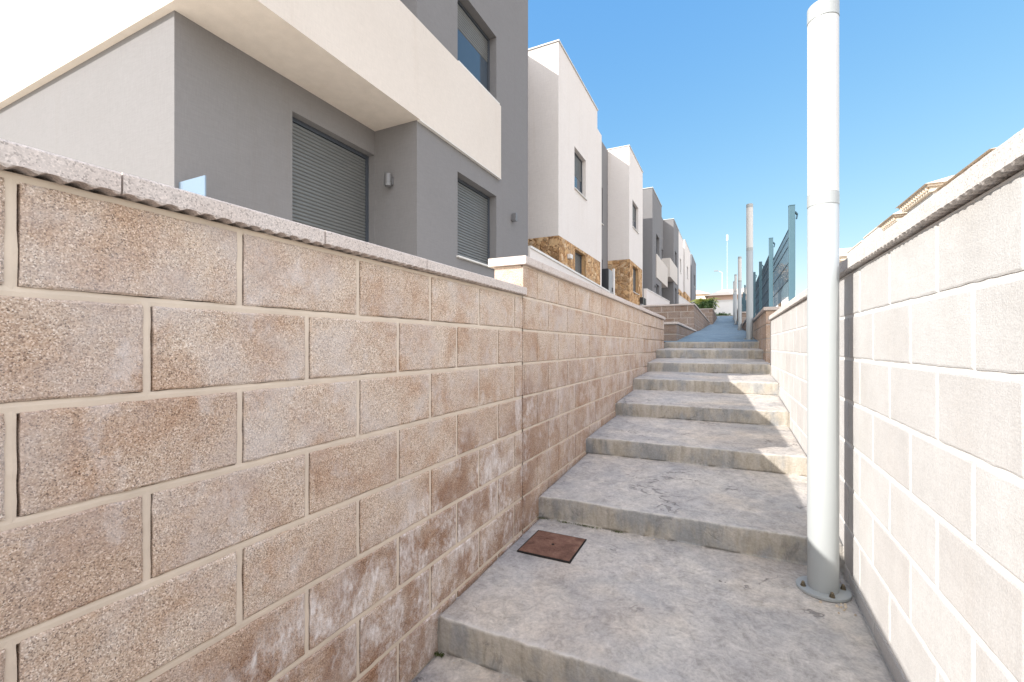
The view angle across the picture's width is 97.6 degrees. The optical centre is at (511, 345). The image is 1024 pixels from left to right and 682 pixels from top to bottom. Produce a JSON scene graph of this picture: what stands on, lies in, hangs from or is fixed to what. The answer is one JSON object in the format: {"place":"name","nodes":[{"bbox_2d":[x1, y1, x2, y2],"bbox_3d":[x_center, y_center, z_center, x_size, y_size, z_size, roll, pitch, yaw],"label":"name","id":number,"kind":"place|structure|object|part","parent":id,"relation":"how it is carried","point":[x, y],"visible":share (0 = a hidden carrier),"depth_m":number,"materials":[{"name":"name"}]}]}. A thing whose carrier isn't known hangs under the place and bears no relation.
{"place":"outdoors","nodes":[
{"label":"outdoors","id":0,"kind":"place"},
{"bbox_2d":[664,316,758,341],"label":"path","id":1,"kind":"structure","parent":0,"point":[722,329],"depth_m":11.74,"materials":[{"name":"grey concrete"}]},
{"bbox_2d":[733,274,737,324],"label":"lamp column","id":2,"kind":"structure","parent":1,"relation":"on","point":[735,299],"depth_m":23.75,"materials":[{"name":"white metal"}]},
{"bbox_2d":[737,256,741,329],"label":"lamp column","id":3,"kind":"structure","parent":1,"relation":"on","point":[739,292],"depth_m":16.18,"materials":[{"name":"white metal"}]},
{"bbox_2d":[744,203,754,339],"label":"lamp column","id":4,"kind":"structure","parent":1,"relation":"on","point":[749,271],"depth_m":8.74,"materials":[{"name":"white metal"}]},
{"bbox_2d":[733,281,733,318],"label":"lamp column","id":5,"kind":"structure","parent":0,"point":[733,299],"depth_m":31.33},
{"bbox_2d":[528,0,1023,296],"label":"sky","id":6,"kind":"structure","parent":0,"point":[708,97],"materials":[{"name":"blue"}]},
{"bbox_3d":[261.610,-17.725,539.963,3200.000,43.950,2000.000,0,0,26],"label":"ground","id":7,"kind":"structure","parent":0,"visible":0},
{"bbox_2d":[0,139,526,681],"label":"block wall","id":8,"kind":"structure","parent":7,"relation":"on","point":[242,443],"depth_m":1.11,"materials":[{"name":"beige stone"}]},
{"bbox_2d":[0,0,527,277],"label":"terraced house","id":9,"kind":"structure","parent":7,"relation":"on","point":[400,125],"depth_m":5.38,"materials":[{"name":"white paint"}]},
{"bbox_2d":[292,117,368,241],"bbox_3d":[-2.395,-1.573,5.911,0.045,2.345,1.350,0,0,26],"label":"patio door","id":10,"kind":"structure","parent":9,"relation":"in","point":[330,178],"depth_m":5.88,"materials":[{"name":"grey metal"}]},
{"bbox_2d":[457,178,494,269],"bbox_3d":[-0.630,-2.065,7.689,0.230,1.360,1.390,0,0,26],"label":"window","id":11,"kind":"structure","parent":9,"relation":"in","point":[473,205],"depth_m":7.79,"materials":[{"name":"grey metal"}]},
{"bbox_2d":[458,0,499,104],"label":"window","id":12,"kind":"structure","parent":9,"relation":"in","point":[473,44],"depth_m":7.80,"materials":[{"name":"glass"}]},
{"bbox_2d":[528,39,601,285],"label":"terraced house","id":13,"kind":"structure","parent":7,"relation":"on","point":[564,181],"depth_m":12.04,"materials":[{"name":"white paint"}]},
{"bbox_2d":[575,252,581,274],"bbox_3d":[1.904,-2.065,13.395,0.045,1.430,1.030,0,0,26],"label":"window","id":14,"kind":"structure","parent":13,"relation":"in","point":[578,258],"depth_m":13.63,"materials":[{"name":"grey glass"}]},
{"bbox_2d":[574,152,587,200],"bbox_3d":[1.995,-5.115,13.418,0.200,1.230,1.210,0,0,26],"label":"window","id":15,"kind":"structure","parent":13,"relation":"in","point":[577,161],"depth_m":13.58,"materials":[{"name":"grey glass"}]},
{"bbox_2d":[528,246,609,291],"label":"garden wall","id":16,"kind":"structure","parent":7,"relation":"on","point":[538,255],"depth_m":10.88,"materials":[{"name":"white stone"}]},
{"bbox_2d":[488,255,664,533],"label":"block wall","id":17,"kind":"structure","parent":7,"relation":"on","point":[588,352],"depth_m":3.39,"materials":[{"name":"beige stone"}]},
{"bbox_2d":[602,268,614,294],"bbox_3d":[3.442,-1.810,16.289,0.430,2.020,0.720,0,0,26],"label":"meter cabinet","id":18,"kind":"object","parent":7,"relation":"on","point":[608,279],"visible":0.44,"depth_m":15.98,"materials":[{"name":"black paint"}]},
{"bbox_3d":[3.576,-1.855,16.163,0.058,1.710,0.550,0,0,26],"label":"door","id":19,"kind":"part","parent":18,"relation":"part of","materials":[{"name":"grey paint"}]},
{"bbox_2d":[602,142,642,304],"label":"terraced house","id":20,"kind":"structure","parent":7,"relation":"on","point":[622,213],"depth_m":20.19,"materials":[{"name":"white paint"}]},
{"bbox_2d":[632,203,638,233],"bbox_3d":[5.806,-6.085,21.283,0.200,1.270,1.530,0,0,26],"label":"window","id":21,"kind":"structure","parent":20,"relation":"in","point":[633,207],"depth_m":21.56,"materials":[{"name":"grey glass"}]},
{"bbox_2d":[633,268,638,294],"bbox_3d":[5.797,-3.075,21.232,0.220,1.250,1.430,0,0,26],"label":"window","id":22,"kind":"structure","parent":20,"relation":"in","point":[634,271],"depth_m":21.67,"materials":[{"name":"grey metal"}]},
{"bbox_2d":[640,297,645,304],"bbox_3d":[6.563,-1.640,22.433,0.150,1.480,1.100,0,0,26],"label":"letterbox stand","id":23,"kind":"object","parent":7,"relation":"on","point":[642,300],"visible":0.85,"depth_m":22.05,"materials":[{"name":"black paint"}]},
{"bbox_2d":[411,342,894,681],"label":"stairway","id":24,"kind":"object","parent":7,"relation":"on","point":[700,467],"visible":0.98,"depth_m":2.25,"materials":[{"name":"concrete"}]},
{"bbox_2d":[434,517,622,657],"bbox_3d":[0.155,1.190,2.255,0.574,0.185,1.160,0,0,26],"label":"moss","id":25,"kind":"object","parent":24,"relation":"on","point":[438,654],"visible":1,"depth_m":2.66,"materials":[{"name":"green plant"}]},
{"bbox_2d":[517,530,586,563],"bbox_3d":[0.228,1.134,2.501,0.301,0.056,0.303,0,0,26],"label":"drain cover","id":26,"kind":"object","parent":24,"relation":"on","point":[554,546],"visible":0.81,"depth_m":2.47,"materials":[{"name":"metal"}]},
{"bbox_2d":[453,371,856,679],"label":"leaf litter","id":27,"kind":"object","parent":24,"relation":"on","point":[836,605],"visible":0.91,"depth_m":1.91,"materials":[{"name":"brown plant"}]},
{"bbox_2d":[796,0,851,602],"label":"lamp column","id":28,"kind":"structure","parent":24,"relation":"on","point":[820,580],"depth_m":2.00,"materials":[{"name":"white metal"}]},
{"bbox_2d":[643,187,667,296],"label":"terraced house","id":29,"kind":"structure","parent":7,"relation":"on","point":[655,274],"depth_m":25.20,"materials":[{"name":"grey paint"}]},
{"bbox_2d":[643,288,669,304],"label":"garden wall","id":30,"kind":"structure","parent":7,"relation":"on","point":[651,297],"depth_m":25.11,"materials":[{"name":"white paint"}]},
{"bbox_2d":[662,218,678,303],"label":"terraced house","id":31,"kind":"structure","parent":7,"relation":"on","point":[670,247],"depth_m":34.69,"materials":[{"name":"white paint"}]},
{"bbox_2d":[639,303,709,330],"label":"planter wall","id":32,"kind":"structure","parent":7,"relation":"on","point":[692,315],"depth_m":14.46,"materials":[{"name":"beige stone"}]},
{"bbox_2d":[663,322,696,342],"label":"planter wall","id":33,"kind":"structure","parent":7,"relation":"on","point":[674,331],"depth_m":9.05,"materials":[{"name":"beige stone"}]},
{"bbox_2d":[679,231,682,296],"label":"terraced house","id":34,"kind":"structure","parent":7,"relation":"on","point":[680,265],"depth_m":41.55,"materials":[{"name":"paint"}]},
{"bbox_2d":[679,295,689,303],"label":"garden wall","id":35,"kind":"structure","parent":7,"relation":"on","point":[682,300],"depth_m":40.71,"materials":[{"name":"white paint"}]},
{"bbox_2d":[683,239,690,301],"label":"terraced house","id":36,"kind":"structure","parent":7,"relation":"on","point":[686,273],"depth_m":46.68,"materials":[{"name":"paint"}]},
{"bbox_2d":[690,254,695,302],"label":"terraced house","id":37,"kind":"structure","parent":7,"relation":"on","point":[692,279],"depth_m":53.64,"materials":[{"name":"white paint"}]},
{"bbox_2d":[696,290,709,298],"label":"house","id":38,"kind":"structure","parent":7,"relation":"on","point":[700,294],"depth_m":81.31,"materials":[{"name":"white paint"}]},
{"bbox_2d":[700,308,716,323],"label":"planter wall","id":39,"kind":"structure","parent":7,"relation":"on","point":[710,315],"depth_m":25.32,"materials":[{"name":"beige stone"}]},
{"bbox_2d":[697,299,708,308],"bbox_3d":[11.109,-2.267,26.076,0.732,0.851,0.803,0,0,26],"label":"bush","id":40,"kind":"object","parent":39,"relation":"in","point":[702,305],"visible":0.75,"depth_m":25.94,"materials":[{"name":"green plant"}]},
{"bbox_2d":[690,298,720,307],"bbox_3d":[11.962,-2.311,27.597,1.814,1.242,1.990,0,0,3],"label":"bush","id":41,"kind":"object","parent":39,"relation":"in","point":[699,300],"visible":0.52,"depth_m":27.40,"materials":[{"name":"green plant"}]},
{"bbox_2d":[706,298,716,308],"bbox_3d":[11.946,-2.376,26.893,0.735,1.063,0.570,0,0,26],"label":"bush","id":42,"kind":"object","parent":39,"relation":"in","point":[711,304],"visible":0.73,"depth_m":26.79,"materials":[{"name":"green plant"}]},
{"bbox_2d":[705,289,743,299],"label":"house","id":43,"kind":"structure","parent":7,"relation":"on","point":[727,294],"depth_m":60.09,"materials":[{"name":"paint"}]},
{"bbox_2d":[692,297,787,314],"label":"boundary wall","id":44,"kind":"structure","parent":7,"relation":"on","point":[725,306],"depth_m":41.67,"materials":[{"name":"white paint"}]},
{"bbox_2d":[742,318,745,330],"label":"block wall","id":45,"kind":"structure","parent":7,"relation":"on","point":[744,325],"depth_m":15.29,"materials":[{"name":"brown stone"}]},
{"bbox_2d":[742,312,745,322],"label":"block wall","id":46,"kind":"structure","parent":7,"relation":"on","point":[743,316],"depth_m":18.49,"materials":[{"name":"beige stone"}]},
{"bbox_2d":[753,306,781,362],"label":"block wall","id":47,"kind":"structure","parent":7,"relation":"on","point":[761,328],"depth_m":6.63,"materials":[{"name":"beige stone"}]},
{"bbox_2d":[775,263,784,306],"bbox_3d":[18.672,-3.583,31.436,1.668,4.365,1.756,0,0,26],"label":"tree","id":48,"kind":"object","parent":7,"relation":"on","point":[780,304],"visible":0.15,"depth_m":31.34,"materials":[{"name":"plant"}]},
{"bbox_2d":[839,255,846,263],"bbox_3d":[32.524,-4.925,38.690,8.800,6.550,8.800,0,0,26],"label":"villa","id":49,"kind":"object","parent":7,"relation":"on","point":[842,258],"visible":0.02,"depth_m":36.70,"materials":[{"name":"white paint"}]},
{"bbox_2d":[839,248,850,255],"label":"villa","id":50,"kind":"object","parent":7,"relation":"on","point":[843,251],"depth_m":47.49,"materials":[{"name":"white paint"}]},
{"bbox_2d":[846,241,863,257],"bbox_3d":[29.166,-4.918,31.817,8.050,7.164,4.400,0,0,26],"label":"villa","id":51,"kind":"object","parent":7,"relation":"on","point":[856,247],"visible":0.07,"depth_m":33.12,"materials":[{"name":"white paint"}]},
{"bbox_2d":[863,224,883,245],"bbox_3d":[26.986,-4.768,27.317,8.050,7.664,4.400,0,0,26],"label":"villa","id":52,"kind":"object","parent":7,"relation":"on","point":[872,234],"visible":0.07,"depth_m":29.20,"materials":[{"name":"white paint"}]},
{"bbox_2d":[877,210,906,230],"bbox_3d":[25.330,-4.381,23.841,8.800,7.338,3.000,0,0,26],"label":"villa","id":53,"kind":"object","parent":7,"relation":"on","point":[891,220],"visible":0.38,"depth_m":25.00,"materials":[{"name":"white stone"}]},
{"bbox_2d":[768,128,1023,681],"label":"block wall","id":54,"kind":"structure","parent":7,"relation":"on","point":[931,411],"depth_m":1.21,"materials":[{"name":"stone"}]},
{"bbox_2d":[742,204,797,317],"bbox_3d":[10.060,-1.907,19.327,0.096,3.010,32.224,0,0,26],"label":"fence","id":55,"kind":"object","parent":54,"relation":"on","point":[764,294],"visible":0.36,"depth_m":6.72,"materials":[{"name":"grey metal"}]},
{"bbox_2d":[896,175,953,213],"bbox_3d":[23.608,-4.335,20.287,8.800,7.830,4.100,0,0,26],"label":"villa","id":56,"kind":"object","parent":7,"relation":"on","point":[919,196],"visible":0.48,"depth_m":21.37,"materials":[{"name":"white stone"}]},
{"bbox_2d":[934,147,996,190],"bbox_3d":[21.297,-3.858,15.517,8.800,7.525,4.700,0,0,26],"label":"villa","id":57,"kind":"object","parent":7,"relation":"on","point":[971,164],"depth_m":17.02,"materials":[{"name":"white stone"}]},
{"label":"street","id":58,"kind":"structure","parent":0,"visible":0},
{"bbox_2d":[715,312,730,315],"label":"bush","id":59,"kind":"object","parent":58,"relation":"on","point":[721,314],"visible":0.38,"depth_m":40.69,"materials":[{"name":"green plant"}]},
{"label":"terrace","id":60,"kind":"structure","parent":0,"visible":0},
{"bbox_2d":[179,175,205,195],"bbox_3d":[-2.878,-0.807,4.061,0.472,1.415,0.060,0,0,26],"label":"glass balustrade","id":61,"kind":"object","parent":60,"relation":"on","point":[196,185],"visible":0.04,"depth_m":4.04,"materials":[{"name":"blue glass"}]}
]}

